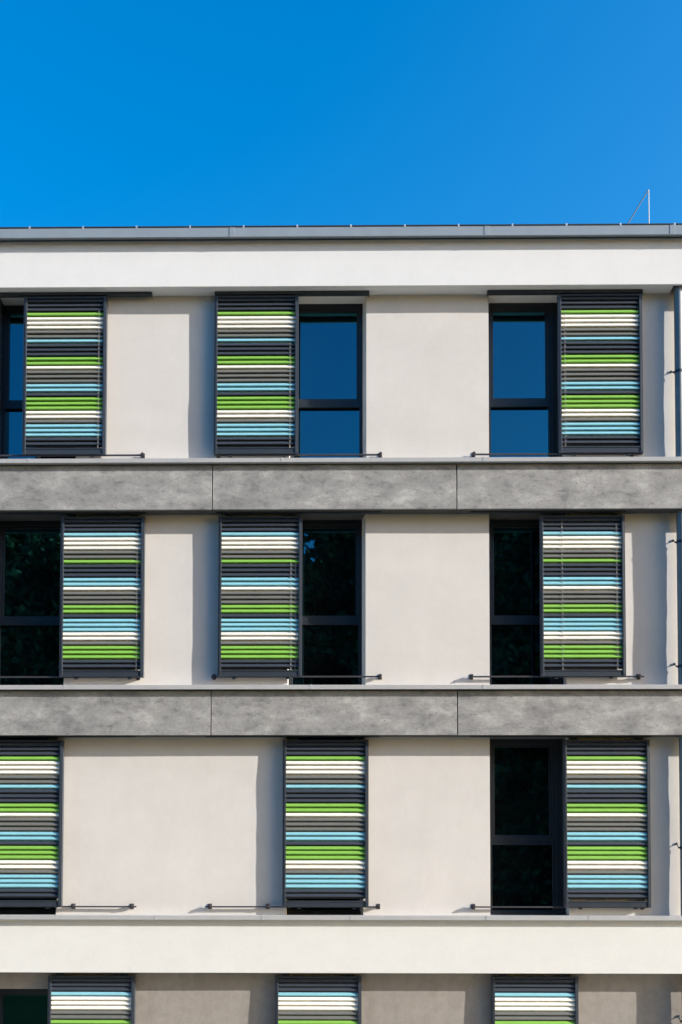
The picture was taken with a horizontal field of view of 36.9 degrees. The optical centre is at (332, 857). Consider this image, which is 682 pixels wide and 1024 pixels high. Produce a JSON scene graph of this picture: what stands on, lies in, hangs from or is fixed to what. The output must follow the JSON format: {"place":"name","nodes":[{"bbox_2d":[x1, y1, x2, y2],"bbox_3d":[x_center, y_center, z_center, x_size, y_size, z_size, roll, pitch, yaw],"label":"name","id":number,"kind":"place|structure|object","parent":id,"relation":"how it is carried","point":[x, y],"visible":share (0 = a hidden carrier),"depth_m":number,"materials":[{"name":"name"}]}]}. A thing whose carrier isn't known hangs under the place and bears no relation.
{"place":"outdoors","nodes":[
{"label":"outdoors","id":0,"kind":"place"},
{"bbox_2d":[0,0,681,226],"label":"sky","id":1,"kind":"structure","parent":0,"point":[113,112],"materials":[{"name":"blue"}]},
{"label":"ground","id":2,"kind":"structure","parent":0,"visible":0},
{"bbox_2d":[0,225,681,1023],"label":"apartment building","id":3,"kind":"structure","parent":2,"relation":"on","point":[422,479],"depth_m":13.40,"materials":[{"name":"paint"}]},
{"bbox_2d":[0,989,47,1023],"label":"window","id":4,"kind":"structure","parent":3,"relation":"in","point":[17,1006],"depth_m":13.55,"materials":[{"name":"glass"}]},
{"bbox_2d":[0,739,57,913],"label":"window","id":5,"kind":"structure","parent":3,"relation":"in","point":[3,910],"depth_m":13.57,"materials":[{"name":"paint"}]},
{"bbox_2d":[0,738,63,908],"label":"sliding shutter","id":6,"kind":"object","parent":3,"relation":"attached to","point":[31,811],"visible":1,"depth_m":13.33,"materials":[{"name":"paint"}]},
{"bbox_2d":[0,521,63,684],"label":"window","id":7,"kind":"structure","parent":3,"relation":"in","point":[29,550],"depth_m":13.75,"materials":[{"name":"glass"}]},
{"bbox_2d":[0,299,75,458],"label":"window","id":8,"kind":"structure","parent":3,"relation":"in","point":[11,316],"depth_m":13.85,"materials":[{"name":"glass"}]},
{"bbox_2d":[22,296,107,457],"bbox_3d":[-3.544,-6.389,13.562,1.101,2.180,0.072,0,-2,1],"label":"sliding shutter","id":9,"kind":"object","parent":3,"relation":"attached to","point":[65,341],"visible":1,"depth_m":13.55,"materials":[{"name":"paint"}]},
{"bbox_2d":[47,973,135,1023],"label":"sliding shutter","id":10,"kind":"object","parent":3,"relation":"attached to","point":[91,999],"visible":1,"depth_m":13.23,"materials":[{"name":"paint"}]},
{"bbox_2d":[59,515,144,679],"bbox_3d":[-3.024,-3.432,13.446,1.103,2.175,0.072,0,-2,1],"label":"sliding shutter","id":11,"kind":"object","parent":3,"relation":"attached to","point":[102,596],"visible":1,"depth_m":13.43,"materials":[{"name":"paint"}]},
{"bbox_2d":[214,295,298,456],"bbox_3d":[-1.008,-6.387,13.535,1.113,2.180,0.072,0,-2,1],"label":"sliding shutter","id":12,"kind":"object","parent":3,"relation":"attached to","point":[256,345],"visible":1,"depth_m":13.52,"materials":[{"name":"paint"}]},
{"bbox_2d":[218,515,301,678],"bbox_3d":[-0.949,-3.430,13.424,1.099,2.175,0.072,0,-2,1],"label":"sliding shutter","id":13,"kind":"object","parent":3,"relation":"attached to","point":[259,592],"visible":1,"depth_m":13.41,"materials":[{"name":"paint"}]},
{"bbox_2d":[275,974,360,1023],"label":"sliding shutter","id":14,"kind":"object","parent":3,"relation":"attached to","point":[317,999],"visible":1,"depth_m":13.20,"materials":[{"name":"paint"}]},
{"bbox_2d":[287,739,360,914],"bbox_3d":[-0.097,-0.416,13.582,1.007,2.327,0.135,0,-2,1],"label":"window","id":15,"kind":"structure","parent":3,"relation":"in","point":[343,911],"depth_m":13.53,"materials":[{"name":"paint"}]},
{"bbox_2d":[288,520,361,684],"bbox_3d":[-0.074,-3.374,13.692,1.025,2.316,0.135,0,-2,1],"label":"window","id":16,"kind":"structure","parent":3,"relation":"in","point":[331,549],"depth_m":13.71,"materials":[{"name":"glass"}]},
{"bbox_2d":[282,738,368,908],"bbox_3d":[-0.089,-0.453,13.304,1.116,2.230,0.072,0,-2,1],"label":"sliding shutter","id":17,"kind":"object","parent":3,"relation":"attached to","point":[325,819],"visible":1,"depth_m":13.29,"materials":[{"name":"paint"}]},
{"bbox_2d":[290,304,362,457],"bbox_3d":[-0.059,-6.336,13.803,1.022,2.310,0.135,0,-2,1],"label":"window","id":18,"kind":"structure","parent":3,"relation":"in","point":[330,356],"depth_m":13.82,"materials":[{"name":"glass"}]},
{"bbox_2d":[0,223,681,228],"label":"roof conductor cable","id":19,"kind":"object","parent":3,"relation":"on","point":[296,226],"visible":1,"depth_m":13.34,"materials":[{"name":"metal"}]},
{"bbox_2d":[488,302,561,456],"bbox_3d":[2.575,-6.334,13.775,1.004,2.310,0.135,0,-2,1],"label":"window","id":20,"kind":"structure","parent":3,"relation":"in","point":[523,397],"depth_m":13.79,"materials":[{"name":"glass"}]},
{"bbox_2d":[489,520,562,684],"bbox_3d":[2.569,-3.372,13.664,1.008,2.316,0.135,0,-2,1],"label":"window","id":21,"kind":"structure","parent":3,"relation":"in","point":[513,544],"depth_m":13.68,"materials":[{"name":"glass"}]},
{"bbox_2d":[490,739,565,914],"bbox_3d":[2.568,-0.413,13.554,1.023,2.327,0.135,0,-2,1],"label":"window","id":22,"kind":"structure","parent":3,"relation":"in","point":[526,779],"depth_m":13.56,"materials":[{"name":"glass"}]},
{"bbox_2d":[491,974,578,1023],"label":"sliding shutter","id":23,"kind":"object","parent":3,"relation":"attached to","point":[534,999],"visible":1,"depth_m":13.17,"materials":[{"name":"paint"}]},
{"bbox_2d":[539,514,625,678],"bbox_3d":[3.268,-3.426,13.380,1.109,2.175,0.072,0,-2,1],"label":"sliding shutter","id":24,"kind":"object","parent":3,"relation":"attached to","point":[582,606],"visible":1,"depth_m":13.37,"materials":[{"name":"paint"}]},
{"bbox_2d":[557,293,643,455],"bbox_3d":[3.528,-6.383,13.487,1.109,2.180,0.072,0,-2,1],"label":"sliding shutter","id":25,"kind":"object","parent":3,"relation":"attached to","point":[600,369],"visible":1,"depth_m":13.47,"materials":[{"name":"paint"}]},
{"bbox_2d":[562,738,651,908],"bbox_3d":[3.555,-0.449,13.266,1.119,2.230,0.072,0,-2,1],"label":"sliding shutter","id":26,"kind":"object","parent":3,"relation":"attached to","point":[606,824],"visible":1,"depth_m":13.25,"materials":[{"name":"paint"}]},
{"bbox_2d":[628,189,648,222],"bbox_3d":[4.143,-8.815,14.628,1.046,1.516,0.280,0,-2,1],"label":"lightning rod","id":27,"kind":"object","parent":3,"relation":"on","point":[640,203],"visible":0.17,"depth_m":14.64,"materials":[{"name":"silver metal"}]},
{"bbox_2d":[670,286,681,1021],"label":"downpipe","id":28,"kind":"object","parent":3,"relation":"attached to","point":[677,371],"visible":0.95,"depth_m":13.34,"materials":[{"name":"metal"}]}
]}

